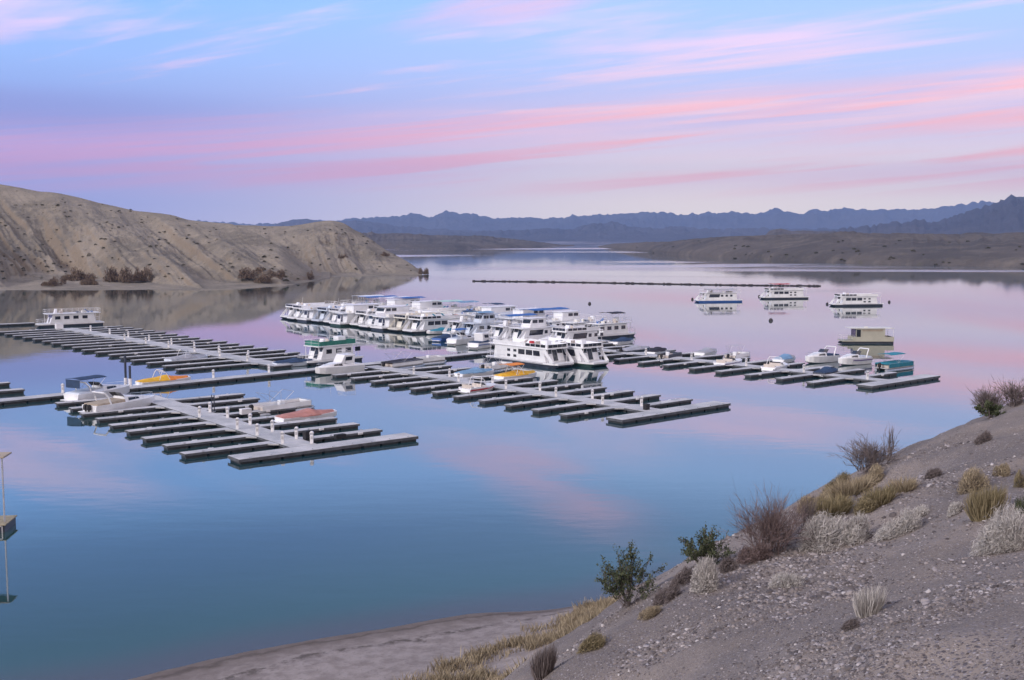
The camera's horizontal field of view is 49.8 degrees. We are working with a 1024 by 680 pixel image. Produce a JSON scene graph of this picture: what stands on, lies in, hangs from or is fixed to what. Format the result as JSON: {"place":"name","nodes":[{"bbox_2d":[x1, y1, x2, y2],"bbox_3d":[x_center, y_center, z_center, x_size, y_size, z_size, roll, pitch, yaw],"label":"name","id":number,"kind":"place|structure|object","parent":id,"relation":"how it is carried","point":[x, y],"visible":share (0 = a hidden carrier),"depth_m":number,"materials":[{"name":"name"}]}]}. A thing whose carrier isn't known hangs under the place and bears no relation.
{"place":"outdoors","nodes":[
{"label":"outdoors","id":0,"kind":"place"},
{"bbox_2d":[0,184,329,290],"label":"hill","id":1,"kind":"structure","parent":0,"point":[201,269],"depth_m":573.32,"materials":[{"name":"soil"}]},
{"bbox_2d":[61,267,96,280],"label":"shore thicket","id":2,"kind":"object","parent":1,"relation":"on","point":[78,276],"visible":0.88,"depth_m":507.01,"materials":[{"name":"brown plant"}]},
{"bbox_2d":[103,265,134,282],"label":"shore thicket","id":3,"kind":"object","parent":1,"relation":"on","point":[113,276],"visible":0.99,"depth_m":500.75,"materials":[{"name":"brown plant"}]},
{"bbox_2d":[132,265,153,280],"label":"shore thicket","id":4,"kind":"object","parent":1,"relation":"on","point":[142,275],"visible":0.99,"depth_m":502.67,"materials":[{"name":"brown plant"}]},
{"bbox_2d":[237,267,265,278],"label":"shore thicket","id":5,"kind":"object","parent":1,"relation":"on","point":[246,274],"visible":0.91,"depth_m":506.81,"materials":[{"name":"brown plant"}]},
{"bbox_2d":[253,269,283,282],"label":"shore thicket","id":6,"kind":"object","parent":1,"relation":"on","point":[263,278],"visible":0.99,"depth_m":499.92,"materials":[{"name":"brown plant"}]},
{"bbox_2d":[236,221,421,276],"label":"headland hill","id":7,"kind":"structure","parent":0,"point":[314,246],"depth_m":696.68,"materials":[{"name":"soil"}]},
{"bbox_2d":[274,219,476,233],"bbox_3d":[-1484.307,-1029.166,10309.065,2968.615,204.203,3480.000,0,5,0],"label":"distant range","id":8,"kind":"structure","parent":0,"point":[367,227],"depth_m":9701.93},
{"bbox_2d":[360,231,573,248],"bbox_3d":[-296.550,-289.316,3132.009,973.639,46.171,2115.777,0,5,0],"label":"shore land","id":9,"kind":"structure","parent":0,"point":[401,241],"depth_m":2493.96,"materials":[{"name":"soil"}]},
{"bbox_2d":[0,241,1023,679],"bbox_3d":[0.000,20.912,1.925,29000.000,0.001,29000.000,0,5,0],"label":"lake water","id":10,"kind":"structure","parent":0,"point":[124,555],"depth_m":106.75,"materials":[{"name":"liquid"}]},
{"bbox_2d":[0,452,16,532],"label":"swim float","id":11,"kind":"object","parent":10,"relation":"on","point":[7,522],"visible":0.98,"depth_m":79.68,"materials":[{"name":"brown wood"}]},
{"bbox_2d":[35,307,103,326],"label":"houseboat","id":12,"kind":"object","parent":10,"relation":"on","point":[78,318],"visible":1,"depth_m":265.53,"materials":[{"name":"paint"}]},
{"bbox_2d":[61,375,129,400],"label":"cabin cruiser","id":13,"kind":"object","parent":10,"relation":"on","point":[81,394],"visible":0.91,"depth_m":143.00,"materials":[{"name":"white plastic"}]},
{"bbox_2d":[78,391,154,411],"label":"cabin cruiser","id":14,"kind":"object","parent":10,"relation":"on","point":[118,400],"visible":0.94,"depth_m":134.23,"materials":[{"name":"white plastic"}]},
{"bbox_2d":[0,326,307,371],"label":"finger dock","id":15,"kind":"object","parent":10,"relation":"on","point":[102,341],"visible":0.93,"depth_m":210.34,"materials":[{"name":"concrete"}]},
{"bbox_2d":[133,369,190,384],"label":"speedboat","id":16,"kind":"object","parent":10,"relation":"on","point":[162,378],"visible":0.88,"depth_m":158.29,"materials":[{"name":"yellow plastic"}]},
{"bbox_2d":[164,349,207,360],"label":"speedboat","id":17,"kind":"object","parent":10,"relation":"on","point":[187,356],"visible":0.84,"depth_m":187.85,"materials":[{"name":"white plastic"}]},
{"bbox_2d":[54,393,417,463],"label":"finger dock","id":18,"kind":"object","parent":10,"relation":"on","point":[186,409],"visible":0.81,"depth_m":119.48,"materials":[{"name":"concrete"}]},
{"bbox_2d":[0,350,493,404],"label":"spine pier","id":19,"kind":"structure","parent":10,"relation":"on","point":[43,397],"depth_m":160.30,"materials":[{"name":"concrete"}]},
{"bbox_2d":[249,389,314,415],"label":"pontoon boat","id":20,"kind":"object","parent":10,"relation":"on","point":[300,404],"visible":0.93,"depth_m":134.73,"materials":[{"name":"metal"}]},
{"bbox_2d":[272,358,313,366],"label":"speedboat","id":21,"kind":"object","parent":10,"relation":"on","point":[295,362],"visible":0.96,"depth_m":181.46,"materials":[{"name":"blue fabric"}]},
{"bbox_2d":[274,408,336,422],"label":"speedboat","id":22,"kind":"object","parent":10,"relation":"on","point":[306,413],"visible":0.87,"depth_m":126.75,"materials":[{"name":"red fabric"}]},
{"bbox_2d":[280,300,336,318],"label":"houseboat","id":23,"kind":"object","parent":10,"relation":"on","point":[282,315],"visible":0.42,"depth_m":291.57,"materials":[{"name":"paint"}]},
{"bbox_2d":[287,302,344,320],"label":"houseboat","id":24,"kind":"object","parent":10,"relation":"on","point":[299,314],"visible":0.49,"depth_m":286.11,"materials":[{"name":"paint"}]},
{"bbox_2d":[296,300,345,321],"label":"houseboat","id":25,"kind":"object","parent":10,"relation":"on","point":[310,312],"visible":0.41,"depth_m":280.04,"materials":[{"name":"paint"}]},
{"bbox_2d":[311,303,345,322],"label":"houseboat","id":26,"kind":"object","parent":10,"relation":"on","point":[325,312],"visible":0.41,"depth_m":277.05,"materials":[{"name":"paint"}]},
{"bbox_2d":[298,335,362,365],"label":"houseboat","id":27,"kind":"object","parent":10,"relation":"on","point":[322,350],"visible":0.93,"depth_m":185.68,"materials":[{"name":"paint"}]},
{"bbox_2d":[315,349,367,374],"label":"cabin cruiser","id":28,"kind":"object","parent":10,"relation":"on","point":[343,363],"visible":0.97,"depth_m":172.19,"materials":[{"name":"white plastic"}]},
{"bbox_2d":[329,301,378,325],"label":"houseboat","id":29,"kind":"object","parent":10,"relation":"on","point":[346,317],"visible":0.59,"depth_m":267.33,"materials":[{"name":"white paint"}]},
{"bbox_2d":[350,303,375,326],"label":"houseboat","id":30,"kind":"object","parent":10,"relation":"on","point":[361,316],"visible":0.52,"depth_m":264.42,"materials":[{"name":"white paint"}]},
{"bbox_2d":[359,305,418,328],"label":"houseboat","id":31,"kind":"object","parent":10,"relation":"on","point":[372,321],"visible":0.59,"depth_m":260.16,"materials":[{"name":"paint"}]},
{"bbox_2d":[370,310,427,330],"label":"houseboat","id":32,"kind":"object","parent":10,"relation":"on","point":[385,320],"visible":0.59,"depth_m":253.89,"materials":[{"name":"paint"}]},
{"bbox_2d":[379,296,425,305],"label":"houseboat","id":33,"kind":"object","parent":10,"relation":"on","point":[405,300],"visible":0.35,"depth_m":291.61,"materials":[{"name":"paint"}]},
{"bbox_2d":[381,351,424,368],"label":"pontoon boat","id":34,"kind":"object","parent":10,"relation":"on","point":[407,362],"visible":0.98,"depth_m":179.59,"materials":[{"name":"metal"}]},
{"bbox_2d":[388,310,451,331],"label":"houseboat","id":35,"kind":"object","parent":10,"relation":"on","point":[403,320],"visible":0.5,"depth_m":251.20,"materials":[{"name":"paint"}]},
{"bbox_2d":[408,300,450,310],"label":"houseboat","id":36,"kind":"object","parent":10,"relation":"on","point":[431,303],"visible":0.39,"depth_m":282.50,"materials":[{"name":"paint"}]},
{"bbox_2d":[413,354,446,363],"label":"pontoon boat","id":37,"kind":"object","parent":10,"relation":"on","point":[430,359],"visible":0.76,"depth_m":186.83,"materials":[{"name":"metal"}]},
{"bbox_2d":[402,311,467,333],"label":"houseboat","id":38,"kind":"object","parent":10,"relation":"on","point":[422,323],"visible":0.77,"depth_m":246.72,"materials":[{"name":"paint"}]},
{"bbox_2d":[428,300,481,313],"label":"houseboat","id":39,"kind":"object","parent":10,"relation":"on","point":[449,308],"visible":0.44,"depth_m":274.94,"materials":[{"name":"paint"}]},
{"bbox_2d":[442,310,475,334],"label":"houseboat","id":40,"kind":"object","parent":10,"relation":"on","point":[457,323],"visible":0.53,"depth_m":240.11,"materials":[{"name":"white paint"}]},
{"bbox_2d":[446,328,473,344],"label":"cabin cruiser","id":41,"kind":"object","parent":10,"relation":"on","point":[461,338],"visible":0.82,"depth_m":219.02,"materials":[{"name":"white plastic"}]},
{"bbox_2d":[453,367,493,377],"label":"speedboat","id":42,"kind":"object","parent":10,"relation":"on","point":[474,371],"visible":0.82,"depth_m":167.47,"materials":[{"name":"blue fabric"}]},
{"bbox_2d":[458,376,495,393],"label":"speedboat","id":43,"kind":"object","parent":10,"relation":"on","point":[475,387],"visible":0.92,"depth_m":150.76,"materials":[{"name":"plastic"}]},
{"bbox_2d":[456,311,505,335],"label":"houseboat","id":44,"kind":"object","parent":10,"relation":"on","point":[483,320],"visible":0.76,"depth_m":235.41,"materials":[{"name":"white paint"}]},
{"bbox_2d":[467,329,499,348],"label":"cabin cruiser","id":45,"kind":"object","parent":10,"relation":"on","point":[481,340],"visible":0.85,"depth_m":211.54,"materials":[{"name":"white plastic"}]},
{"bbox_2d":[470,305,515,317],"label":"houseboat","id":46,"kind":"object","parent":10,"relation":"on","point":[502,308],"visible":0.22,"depth_m":260.81,"materials":[{"name":"paint"}]},
{"bbox_2d":[479,354,512,371],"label":"pontoon boat","id":47,"kind":"object","parent":10,"relation":"on","point":[495,366],"visible":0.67,"depth_m":176.25,"materials":[{"name":"metal"}]},
{"bbox_2d":[488,313,537,339],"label":"houseboat","id":48,"kind":"object","parent":10,"relation":"on","point":[501,332],"visible":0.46,"depth_m":227.14,"materials":[{"name":"paint"}]},
{"bbox_2d":[494,362,536,379],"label":"speedboat","id":49,"kind":"object","parent":10,"relation":"on","point":[516,373],"visible":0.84,"depth_m":164.44,"materials":[{"name":"yellow plastic"}]},
{"bbox_2d":[501,305,551,323],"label":"houseboat","id":50,"kind":"object","parent":10,"relation":"on","point":[539,313],"visible":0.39,"depth_m":251.41,"materials":[{"name":"paint"}]},
{"bbox_2d":[486,334,573,367],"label":"houseboat","id":51,"kind":"object","parent":10,"relation":"on","point":[544,354],"visible":0.98,"depth_m":182.97,"materials":[{"name":"paint"}]},
{"bbox_2d":[331,365,730,423],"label":"finger dock","id":52,"kind":"object","parent":10,"relation":"on","point":[637,412],"visible":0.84,"depth_m":146.19,"materials":[{"name":"concrete"}]},
{"bbox_2d":[503,317,560,340],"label":"houseboat","id":53,"kind":"object","parent":10,"relation":"on","point":[538,327],"visible":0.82,"depth_m":223.01,"materials":[{"name":"paint"}]},
{"bbox_2d":[539,310,590,326],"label":"houseboat","id":54,"kind":"object","parent":10,"relation":"on","point":[567,314],"visible":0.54,"depth_m":242.70,"materials":[{"name":"paint"}]},
{"bbox_2d":[526,335,608,366],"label":"houseboat","id":55,"kind":"object","parent":10,"relation":"on","point":[583,353],"visible":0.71,"depth_m":183.17,"materials":[{"name":"white paint"}]},
{"bbox_2d":[550,319,605,342],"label":"houseboat","id":56,"kind":"object","parent":10,"relation":"on","point":[580,332],"visible":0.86,"depth_m":215.15,"materials":[{"name":"paint"}]},
{"bbox_2d":[560,315,606,326],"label":"houseboat","id":57,"kind":"object","parent":10,"relation":"on","point":[576,322],"visible":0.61,"depth_m":237.82,"materials":[{"name":"paint"}]},
{"bbox_2d":[586,311,635,338],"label":"houseboat","id":58,"kind":"object","parent":10,"relation":"on","point":[614,327],"visible":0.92,"depth_m":234.48,"materials":[{"name":"paint"}]},
{"bbox_2d":[472,280,820,285],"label":"floating boom","id":59,"kind":"object","parent":10,"relation":"on","point":[648,283],"visible":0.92,"depth_m":511.48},
{"bbox_2d":[492,343,939,388],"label":"finger dock","id":60,"kind":"object","parent":10,"relation":"on","point":[874,381],"visible":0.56,"depth_m":173.66,"materials":[{"name":"concrete"}]},
{"bbox_2d":[694,289,742,301],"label":"houseboat","id":61,"kind":"object","parent":10,"relation":"on","point":[718,296],"visible":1,"depth_m":365.38,"materials":[{"name":"white paint"}]},
{"bbox_2d":[761,356,787,371],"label":"speedboat","id":62,"kind":"object","parent":10,"relation":"on","point":[771,366],"visible":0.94,"depth_m":175.07,"materials":[{"name":"plastic"}]},
{"bbox_2d":[759,283,808,298],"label":"houseboat","id":63,"kind":"object","parent":10,"relation":"on","point":[783,293],"visible":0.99,"depth_m":384.47,"materials":[{"name":"paint"}]},
{"bbox_2d":[805,346,838,362],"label":"cabin cruiser","id":64,"kind":"object","parent":10,"relation":"on","point":[821,356],"visible":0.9,"depth_m":186.68,"materials":[{"name":"white plastic"}]},
{"bbox_2d":[829,292,883,305],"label":"houseboat","id":65,"kind":"object","parent":10,"relation":"on","point":[857,299],"visible":1,"depth_m":343.58,"materials":[{"name":"paint"}]},
{"bbox_2d":[838,347,874,364],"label":"cabin cruiser","id":66,"kind":"object","parent":10,"relation":"on","point":[853,357],"visible":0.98,"depth_m":183.85,"materials":[{"name":"white plastic"}]},
{"bbox_2d":[837,326,894,343],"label":"houseboat","id":67,"kind":"object","parent":10,"relation":"on","point":[867,335],"visible":0.98,"depth_m":221.06,"materials":[{"name":"paint"}]},
{"bbox_2d":[873,352,914,370],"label":"pontoon boat","id":68,"kind":"object","parent":10,"relation":"on","point":[893,365],"visible":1,"depth_m":177.10,"materials":[{"name":"metal"}]},
{"bbox_2d":[0,0,1023,224],"label":"sky","id":69,"kind":"structure","parent":0,"point":[253,112],"materials":[{"name":"blue"}]},
{"bbox_2d":[128,399,1023,679],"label":"gravel hillside ground","id":70,"kind":"structure","parent":0,"point":[390,653],"depth_m":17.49,"materials":[{"name":"gravel"}]},
{"bbox_2d":[394,578,653,679],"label":"dry grass","id":71,"kind":"structure","parent":70,"relation":"on","point":[586,612],"depth_m":52.13,"materials":[{"name":"plant"}]},
{"bbox_2d":[529,641,558,679],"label":"grass tuft","id":72,"kind":"object","parent":70,"relation":"on","point":[542,666],"visible":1,"depth_m":17.66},
{"bbox_2d":[576,631,606,653],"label":"desert shrub","id":73,"kind":"object","parent":70,"relation":"on","point":[590,643],"visible":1,"depth_m":17.39,"materials":[{"name":"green plant"}]},
{"bbox_2d":[595,540,667,606],"bbox_3d":[2.267,4.455,21.028,1.429,1.317,1.462,0,5,0],"label":"creosote bush","id":74,"kind":"object","parent":70,"relation":"on","point":[622,578],"visible":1,"depth_m":21.00,"materials":[{"name":"green plant"}]},
{"bbox_2d":[637,604,662,619],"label":"desert shrub","id":75,"kind":"object","parent":70,"relation":"on","point":[651,611],"visible":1,"depth_m":17.86,"materials":[{"name":"beige plant"}]},
{"bbox_2d":[652,583,682,605],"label":"desert shrub","id":76,"kind":"object","parent":70,"relation":"on","point":[669,593],"visible":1,"depth_m":18.83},
{"bbox_2d":[669,565,692,586],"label":"desert shrub","id":77,"kind":"object","parent":70,"relation":"on","point":[683,577],"visible":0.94,"depth_m":19.65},
{"bbox_2d":[688,556,722,593],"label":"desert shrub","id":78,"kind":"object","parent":70,"relation":"on","point":[705,575],"visible":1,"depth_m":18.33,"materials":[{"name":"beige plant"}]},
{"bbox_2d":[677,521,735,563],"bbox_3d":[3.684,3.872,21.009,1.042,0.945,1.082,0,5,0],"label":"creosote bush","id":79,"kind":"object","parent":70,"relation":"on","point":[707,547],"visible":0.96,"depth_m":20.84,"materials":[{"name":"green plant"}]},
{"bbox_2d":[718,555,739,572],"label":"desert shrub","id":80,"kind":"object","parent":70,"relation":"on","point":[728,563],"visible":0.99,"depth_m":19.68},
{"bbox_2d":[736,542,773,564],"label":"desert shrub","id":81,"kind":"object","parent":70,"relation":"on","point":[757,553],"visible":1,"depth_m":20.10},
{"bbox_2d":[716,483,823,554],"bbox_3d":[4.730,3.203,20.468,2.151,1.563,1.976,0,5,0],"label":"bare bush","id":82,"kind":"object","parent":70,"relation":"on","point":[773,519],"visible":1,"depth_m":20.36,"materials":[{"name":"plant"}]},
{"bbox_2d":[767,571,805,588],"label":"desert shrub","id":83,"kind":"object","parent":70,"relation":"on","point":[788,580],"visible":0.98,"depth_m":17.45,"materials":[{"name":"grey plant"}]},
{"bbox_2d":[792,492,821,535],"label":"bare bush","id":84,"kind":"object","parent":70,"relation":"on","point":[809,514],"visible":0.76,"depth_m":20.93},
{"bbox_2d":[795,508,853,553],"bbox_3d":[5.689,3.484,20.073,1.040,0.848,1.282,0,5,0],"label":"desert shrub","id":85,"kind":"object","parent":70,"relation":"on","point":[824,530],"visible":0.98,"depth_m":20.01,"materials":[{"name":"grey plant"}]},
{"bbox_2d":[809,491,856,517],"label":"grass tuft","id":86,"kind":"object","parent":70,"relation":"on","point":[840,505],"visible":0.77,"depth_m":21.70,"materials":[{"name":"beige plant"}]},
{"bbox_2d":[818,473,875,498],"bbox_3d":[7.237,3.090,23.605,1.223,0.812,1.212,-3,6,-32],"label":"grass tuft","id":87,"kind":"object","parent":70,"relation":"on","point":[856,487],"visible":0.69,"depth_m":23.39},
{"bbox_2d":[839,511,871,545],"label":"desert shrub","id":88,"kind":"object","parent":70,"relation":"on","point":[860,531],"visible":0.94,"depth_m":19.68,"materials":[{"name":"grey plant"}]},
{"bbox_2d":[851,495,878,514],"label":"desert shrub","id":89,"kind":"object","parent":70,"relation":"on","point":[866,505],"visible":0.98,"depth_m":21.30,"materials":[{"name":"beige plant"}]},
{"bbox_2d":[827,433,905,471],"bbox_3d":[9.784,3.030,30.339,2.272,1.156,2.676,0,5,0],"label":"bare bush","id":90,"kind":"object","parent":70,"relation":"on","point":[868,454],"visible":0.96,"depth_m":30.16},
{"bbox_2d":[851,583,890,617],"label":"grass tuft","id":91,"kind":"object","parent":70,"relation":"on","point":[872,603],"visible":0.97,"depth_m":12.39,"materials":[{"name":"beige plant"}]},
{"bbox_2d":[859,462,886,485],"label":"desert shrub","id":92,"kind":"object","parent":70,"relation":"on","point":[877,471],"visible":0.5,"depth_m":28.14,"materials":[{"name":"beige plant"}]},
{"bbox_2d":[858,484,900,506],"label":"grass tuft","id":93,"kind":"object","parent":70,"relation":"on","point":[885,495],"visible":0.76,"depth_m":21.62,"materials":[{"name":"beige plant"}]},
{"bbox_2d":[872,506,921,541],"bbox_3d":[6.679,3.210,19.158,0.892,0.701,0.749,0,5,0],"label":"desert shrub","id":94,"kind":"object","parent":70,"relation":"on","point":[909,520],"visible":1,"depth_m":19.03,"materials":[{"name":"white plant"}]},
{"bbox_2d":[886,474,919,492],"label":"grass tuft","id":95,"kind":"object","parent":70,"relation":"on","point":[909,484],"visible":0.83,"depth_m":22.26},
{"bbox_2d":[946,500,964,517],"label":"desert shrub","id":96,"kind":"object","parent":70,"relation":"on","point":[955,508],"visible":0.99,"depth_m":18.55,"materials":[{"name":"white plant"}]},
{"bbox_2d":[957,466,990,493],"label":"desert shrub","id":97,"kind":"object","parent":70,"relation":"on","point":[971,479],"visible":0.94,"depth_m":21.18,"materials":[{"name":"beige plant"}]},
{"bbox_2d":[967,380,1005,413],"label":"bare bush","id":98,"kind":"object","parent":70,"relation":"on","point":[982,398],"visible":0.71,"depth_m":37.76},
{"bbox_2d":[962,481,1011,521],"bbox_3d":[7.507,2.542,17.465,0.773,0.712,0.741,0,5,0],"label":"grass tuft","id":99,"kind":"object","parent":70,"relation":"on","point":[979,505],"visible":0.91,"depth_m":17.36,"materials":[{"name":"yellow plant"}]},
{"bbox_2d":[974,399,1005,418],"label":"creosote bush","id":100,"kind":"object","parent":70,"relation":"on","point":[991,410],"visible":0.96,"depth_m":31.07,"materials":[{"name":"green plant"}]},
{"bbox_2d":[968,501,1023,556],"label":"desert shrub","id":101,"kind":"object","parent":70,"relation":"on","point":[1002,532],"visible":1,"depth_m":15.06,"materials":[{"name":"grey plant"}]},
{"bbox_2d":[992,462,1011,476],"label":"desert shrub","id":102,"kind":"object","parent":70,"relation":"on","point":[1002,469],"visible":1,"depth_m":21.97,"materials":[{"name":"beige plant"}]},
{"bbox_2d":[991,375,1023,406],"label":"bare bush","id":103,"kind":"object","parent":70,"relation":"on","point":[1017,395],"visible":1,"depth_m":34.19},
{"bbox_2d":[197,200,993,230],"bbox_3d":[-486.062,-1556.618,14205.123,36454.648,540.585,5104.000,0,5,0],"label":"distant mountain range","id":104,"kind":"structure","parent":0,"point":[813,219],"depth_m":13291.76,"materials":[{"name":"stone"}]},
{"bbox_2d":[416,221,857,240],"bbox_3d":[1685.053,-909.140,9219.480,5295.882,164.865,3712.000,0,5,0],"label":"foothill range","id":105,"kind":"structure","parent":0,"point":[613,231],"depth_m":8241.17,"materials":[{"name":"stone"}]},
{"bbox_2d":[766,228,835,234],"bbox_3d":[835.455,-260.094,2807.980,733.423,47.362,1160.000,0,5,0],"label":"dark hump","id":106,"kind":"object","parent":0,"point":[780,231],"visible":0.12,"depth_m":2694.96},
{"bbox_2d":[598,231,1023,266],"bbox_3d":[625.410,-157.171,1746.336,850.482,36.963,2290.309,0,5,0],"label":"shore land","id":107,"kind":"structure","parent":0,"point":[939,249],"depth_m":1041.88,"materials":[{"name":"soil"}]},
{"bbox_2d":[817,194,1023,233],"bbox_3d":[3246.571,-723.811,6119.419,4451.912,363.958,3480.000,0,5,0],"label":"mountain","id":108,"kind":"structure","parent":0,"point":[1004,216],"depth_m":5326.48,"materials":[{"name":"stone"}]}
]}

